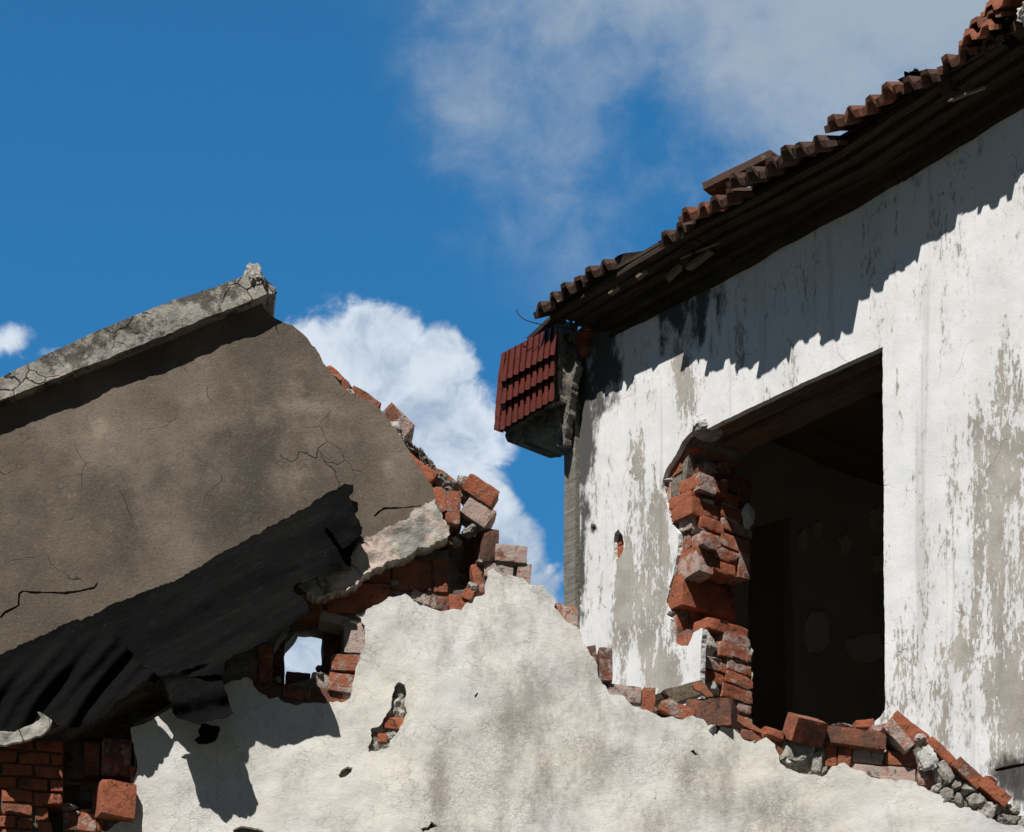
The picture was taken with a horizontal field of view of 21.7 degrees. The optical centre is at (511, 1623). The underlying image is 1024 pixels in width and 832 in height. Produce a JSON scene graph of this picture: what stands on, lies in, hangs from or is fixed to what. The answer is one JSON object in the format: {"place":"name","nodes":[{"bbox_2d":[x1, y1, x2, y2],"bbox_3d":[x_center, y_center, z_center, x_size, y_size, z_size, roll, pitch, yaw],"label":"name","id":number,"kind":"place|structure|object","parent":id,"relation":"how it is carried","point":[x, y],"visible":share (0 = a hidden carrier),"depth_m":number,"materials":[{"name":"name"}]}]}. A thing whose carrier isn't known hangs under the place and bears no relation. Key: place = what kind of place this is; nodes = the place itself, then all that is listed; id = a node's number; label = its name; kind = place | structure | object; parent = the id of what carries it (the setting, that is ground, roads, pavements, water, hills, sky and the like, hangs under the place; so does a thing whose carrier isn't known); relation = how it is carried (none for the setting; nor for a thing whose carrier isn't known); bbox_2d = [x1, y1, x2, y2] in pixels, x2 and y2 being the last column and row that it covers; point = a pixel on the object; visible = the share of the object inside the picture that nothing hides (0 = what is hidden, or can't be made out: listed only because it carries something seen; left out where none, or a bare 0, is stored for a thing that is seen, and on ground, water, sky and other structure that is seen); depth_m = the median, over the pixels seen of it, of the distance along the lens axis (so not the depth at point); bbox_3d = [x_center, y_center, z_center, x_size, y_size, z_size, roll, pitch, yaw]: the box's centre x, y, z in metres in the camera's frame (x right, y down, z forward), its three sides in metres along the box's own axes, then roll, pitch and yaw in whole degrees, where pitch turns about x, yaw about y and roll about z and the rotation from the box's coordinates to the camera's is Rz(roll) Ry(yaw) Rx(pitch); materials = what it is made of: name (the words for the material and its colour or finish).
{"place":"outdoors","nodes":[
{"label":"outdoors","id":0,"kind":"place"},
{"bbox_2d":[195,724,219,744],"bbox_3d":[-1.050,-3.059,9.175,0.089,0.076,0.045,0,0,0],"label":"hole","id":1,"kind":"object","parent":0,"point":[208,733],"visible":1,"depth_m":9.16,"materials":[{"name":"black"}]},
{"bbox_2d":[0,0,988,679],"label":"sky","id":2,"kind":"structure","parent":0,"point":[406,178],"materials":[{"name":"blue"}]},
{"bbox_3d":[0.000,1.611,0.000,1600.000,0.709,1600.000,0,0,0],"label":"ground","id":3,"kind":"structure","parent":0,"visible":0},
{"bbox_2d":[0,442,1023,831],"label":"ruined wall","id":4,"kind":"structure","parent":3,"relation":"on","point":[462,682],"depth_m":9.38,"materials":[{"name":"white paint"}]},
{"bbox_2d":[91,779,136,821],"bbox_3d":[-1.382,-2.846,9.249,0.128,0.131,0.144,0,0,-25],"label":"loose brick","id":5,"kind":"object","parent":4,"relation":"on","point":[113,800],"visible":1,"depth_m":9.19,"materials":[{"name":"brick"}]},
{"bbox_2d":[0,262,461,746],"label":"gable wall","id":6,"kind":"structure","parent":4,"relation":"on","point":[168,442],"depth_m":9.23,"materials":[{"name":"concrete"}]},
{"bbox_2d":[0,616,161,731],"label":"roofing felt","id":7,"kind":"object","parent":6,"relation":"attached to","point":[87,670],"visible":1,"depth_m":9.12,"materials":[{"name":"black fabric"}]},
{"bbox_2d":[92,483,362,677],"bbox_3d":[-0.985,-3.595,9.189,0.933,0.744,0.181,0,0,0],"label":"roofing felt","id":8,"kind":"object","parent":6,"relation":"attached to","point":[217,612],"visible":1,"depth_m":9.19,"materials":[{"name":"black fabric"}]},
{"bbox_2d":[158,663,232,724],"bbox_3d":[-1.081,-3.186,9.117,0.257,0.235,0.050,0,0,-8],"label":"roofing felt","id":9,"kind":"object","parent":8,"relation":"hanging from","point":[198,700],"visible":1,"depth_m":9.12,"materials":[{"name":"black fabric"}]},
{"bbox_2d":[323,505,361,548],"bbox_3d":[-0.587,-3.794,9.223,0.134,0.153,0.013,0,0,1],"label":"roofing felt","id":10,"kind":"object","parent":8,"relation":"attached to","point":[342,525],"visible":1,"depth_m":9.22,"materials":[{"name":"black fabric"}]},
{"bbox_2d":[460,495,496,532],"bbox_3d":[-0.121,-3.914,9.431,0.132,0.126,0.124,0,0,-6],"label":"loose brick","id":11,"kind":"object","parent":4,"relation":"on","point":[481,515],"visible":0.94,"depth_m":9.37,"materials":[{"name":"pink brick"}]},
{"bbox_2d":[461,474,498,507],"bbox_3d":[-0.114,-3.987,9.412,0.138,0.127,0.124,0,0,0],"label":"loose brick","id":12,"kind":"object","parent":11,"relation":"on","point":[481,490],"visible":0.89,"depth_m":9.36,"materials":[{"name":"red brick"}]},
{"bbox_2d":[657,698,694,719],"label":"loose brick","id":13,"kind":"object","parent":4,"relation":"on","point":[668,707],"visible":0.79,"depth_m":9.49,"materials":[{"name":"brick"}]},
{"bbox_2d":[655,679,706,708],"bbox_3d":[0.599,-3.341,9.592,0.197,0.117,0.097,0,0,-29],"label":"broken plank","id":14,"kind":"object","parent":13,"relation":"on","point":[681,694],"visible":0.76,"depth_m":9.55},
{"bbox_2d":[686,698,737,729],"bbox_3d":[0.715,-3.245,9.551,0.175,0.109,0.135,0,0,15],"label":"loose brick","id":15,"kind":"object","parent":4,"relation":"on","point":[718,712],"visible":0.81,"depth_m":9.49,"materials":[{"name":"red brick"}]},
{"bbox_2d":[692,682,713,697],"bbox_3d":[0.680,-3.324,9.492,0.076,0.053,0.021,0,0,-8],"label":"tile shard","id":16,"kind":"object","parent":15,"relation":"on","point":[702,688],"visible":1,"depth_m":9.48,"materials":[{"name":"ceramic"}]},
{"bbox_2d":[708,725,716,732],"bbox_3d":[0.707,-3.187,9.499,0.048,0.032,0.055,0,0,28],"label":"loose stone","id":17,"kind":"object","parent":4,"relation":"on","point":[712,728],"visible":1,"depth_m":9.48,"materials":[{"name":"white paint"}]},
{"bbox_2d":[737,714,761,733],"bbox_3d":[0.847,-3.208,9.512,0.090,0.067,0.024,0,0,-5],"label":"tile shard","id":18,"kind":"object","parent":4,"relation":"on","point":[744,722],"visible":1,"depth_m":9.51,"materials":[{"name":"ceramic"}]},
{"bbox_2d":[762,727,783,741],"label":"loose brick","id":19,"kind":"object","parent":4,"relation":"on","point":[773,734],"visible":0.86,"depth_m":9.52,"materials":[{"name":"brick"}]},
{"bbox_2d":[785,758,793,764],"bbox_3d":[0.992,-3.082,9.519,0.032,0.037,0.017,0,0,0],"label":"loose stone","id":20,"kind":"object","parent":4,"relation":"on","point":[789,761],"visible":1,"depth_m":9.52,"materials":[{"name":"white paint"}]},
{"bbox_2d":[783,712,827,747],"bbox_3d":[1.046,-3.193,9.525,0.130,0.129,0.132,0,0,-21],"label":"loose brick","id":21,"kind":"object","parent":4,"relation":"on","point":[805,730],"visible":1,"depth_m":9.49,"materials":[{"name":"red brick"}]},
{"bbox_2d":[823,725,886,752],"bbox_3d":[1.221,-3.171,9.595,0.238,0.082,0.124,0,0,-7],"label":"loose brick","id":22,"kind":"object","parent":4,"relation":"on","point":[864,740],"visible":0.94,"depth_m":9.54,"materials":[{"name":"red brick"}]},
{"bbox_2d":[831,723,852,727],"bbox_3d":[1.185,-3.239,9.626,0.082,0.024,0.062,0,0,-29],"label":"loose stone","id":23,"kind":"object","parent":22,"relation":"on","point":[844,725],"visible":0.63,"depth_m":9.61,"materials":[{"name":"grey stone"}]},
{"bbox_2d":[879,719,914,754],"bbox_3d":[1.379,-3.183,9.606,0.121,0.121,0.123,0,0,-6],"label":"loose brick","id":24,"kind":"object","parent":4,"relation":"on","point":[900,740],"visible":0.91,"depth_m":9.55,"materials":[{"name":"pink brick"}]},
{"bbox_2d":[867,723,886,731],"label":"loose brick","id":25,"kind":"object","parent":24,"relation":"on","point":[878,727],"visible":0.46,"depth_m":9.62,"materials":[{"name":"brick"}]},
{"bbox_2d":[852,719,874,729],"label":"loose brick","id":26,"kind":"object","parent":25,"relation":"on","point":[862,724],"visible":0.71,"depth_m":9.65,"materials":[{"name":"brick"}]},
{"bbox_2d":[888,711,929,750],"bbox_3d":[1.428,-3.231,9.677,0.149,0.131,0.113,0,0,-7],"label":"loose brick","id":27,"kind":"object","parent":4,"relation":"on","point":[908,727],"visible":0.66,"depth_m":9.62,"materials":[{"name":"red brick"}]},
{"bbox_2d":[917,745,938,770],"bbox_3d":[1.493,-3.110,9.577,0.081,0.094,0.032,0,0,0],"label":"loose stone","id":28,"kind":"object","parent":4,"relation":"on","point":[927,759],"visible":1,"depth_m":9.57,"materials":[{"name":"white stone"}]},
{"bbox_2d":[951,756,982,788],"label":"loose brick","id":29,"kind":"object","parent":4,"relation":"on","point":[963,769],"visible":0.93,"depth_m":9.59,"materials":[{"name":"red brick"}]},
{"bbox_2d":[925,736,956,766],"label":"loose brick","id":30,"kind":"object","parent":29,"relation":"on","point":[942,752],"visible":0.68,"depth_m":9.60,"materials":[{"name":"red brick"}]},
{"bbox_2d":[978,775,1010,807],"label":"loose brick","id":31,"kind":"object","parent":4,"relation":"on","point":[989,789],"visible":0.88,"depth_m":9.60,"materials":[{"name":"red brick"}]},
{"bbox_2d":[987,776,996,784],"bbox_3d":[1.733,-3.049,9.642,0.045,0.032,0.073,0,0,-17],"label":"loose stone","id":32,"kind":"object","parent":31,"relation":"on","point":[993,779],"visible":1,"depth_m":9.62,"materials":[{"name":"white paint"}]},
{"bbox_2d":[494,14,1023,815],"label":"ruined house","id":33,"kind":"structure","parent":3,"relation":"on","point":[772,412],"depth_m":11.21,"materials":[{"name":"white paint"}]},
{"bbox_2d":[515,309,592,331],"bbox_3d":[0.181,-5.867,11.976,0.366,0.157,0.065,0,0,17],"label":"cable","id":34,"kind":"object","parent":33,"relation":"attached to","point":[551,325],"visible":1,"depth_m":11.96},
{"bbox_2d":[702,150,778,195],"bbox_3d":[0.963,-5.986,11.016,0.112,0.040,0.386,0,0,-44],"label":"ridge tile","id":35,"kind":"object","parent":33,"relation":"on","point":[715,185],"visible":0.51,"depth_m":11.02,"materials":[{"name":"ceramic"}]},
{"bbox_2d":[748,520,785,737],"bbox_3d":[1.213,-4.558,12.516,0.356,1.409,0.020,0,0,-41],"label":"door","id":36,"kind":"structure","parent":33,"relation":"in","point":[766,595],"depth_m":12.49,"materials":[{"name":"brown wood"}]},
{"bbox_2d":[897,68,920,81],"bbox_3d":[1.570,-5.991,10.354,0.118,0.074,0.121,0,0,24],"label":"felt scrap","id":37,"kind":"object","parent":33,"relation":"on","point":[915,72],"visible":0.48,"depth_m":10.32,"materials":[{"name":"black fabric"}]},
{"bbox_2d":[958,18,1013,45],"bbox_3d":[1.853,-6.026,10.082,0.306,0.180,0.170,0,0,-40],"label":"loose tile","id":38,"kind":"object","parent":33,"relation":"on","point":[974,35],"visible":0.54,"depth_m":10.00,"materials":[{"name":"ceramic"}]},
{"bbox_2d":[965,8,1017,30],"bbox_3d":[1.875,-6.065,10.073,0.304,0.180,0.171,0,0,-40],"label":"loose tile","id":39,"kind":"object","parent":38,"relation":"on","point":[976,21],"visible":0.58,"depth_m":9.97,"materials":[{"name":"ceramic"}]},
{"bbox_2d":[980,0,1023,16],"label":"loose tile","id":40,"kind":"object","parent":39,"relation":"on","point":[1002,4],"visible":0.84,"depth_m":9.94,"materials":[{"name":"ceramic"}]},
{"bbox_2d":[991,17,1018,47],"bbox_3d":[1.853,-5.961,9.974,0.106,0.079,0.113,0,0,-18],"label":"felt scrap","id":41,"kind":"object","parent":33,"relation":"on","point":[1005,22],"visible":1,"depth_m":9.96,"materials":[{"name":"black fabric"}]},
{"bbox_2d":[1016,2,1023,25],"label":"mortar lump","id":42,"kind":"object","parent":33,"relation":"on","point":[1020,14],"visible":1,"depth_m":9.83,"materials":[{"name":"white paint"}]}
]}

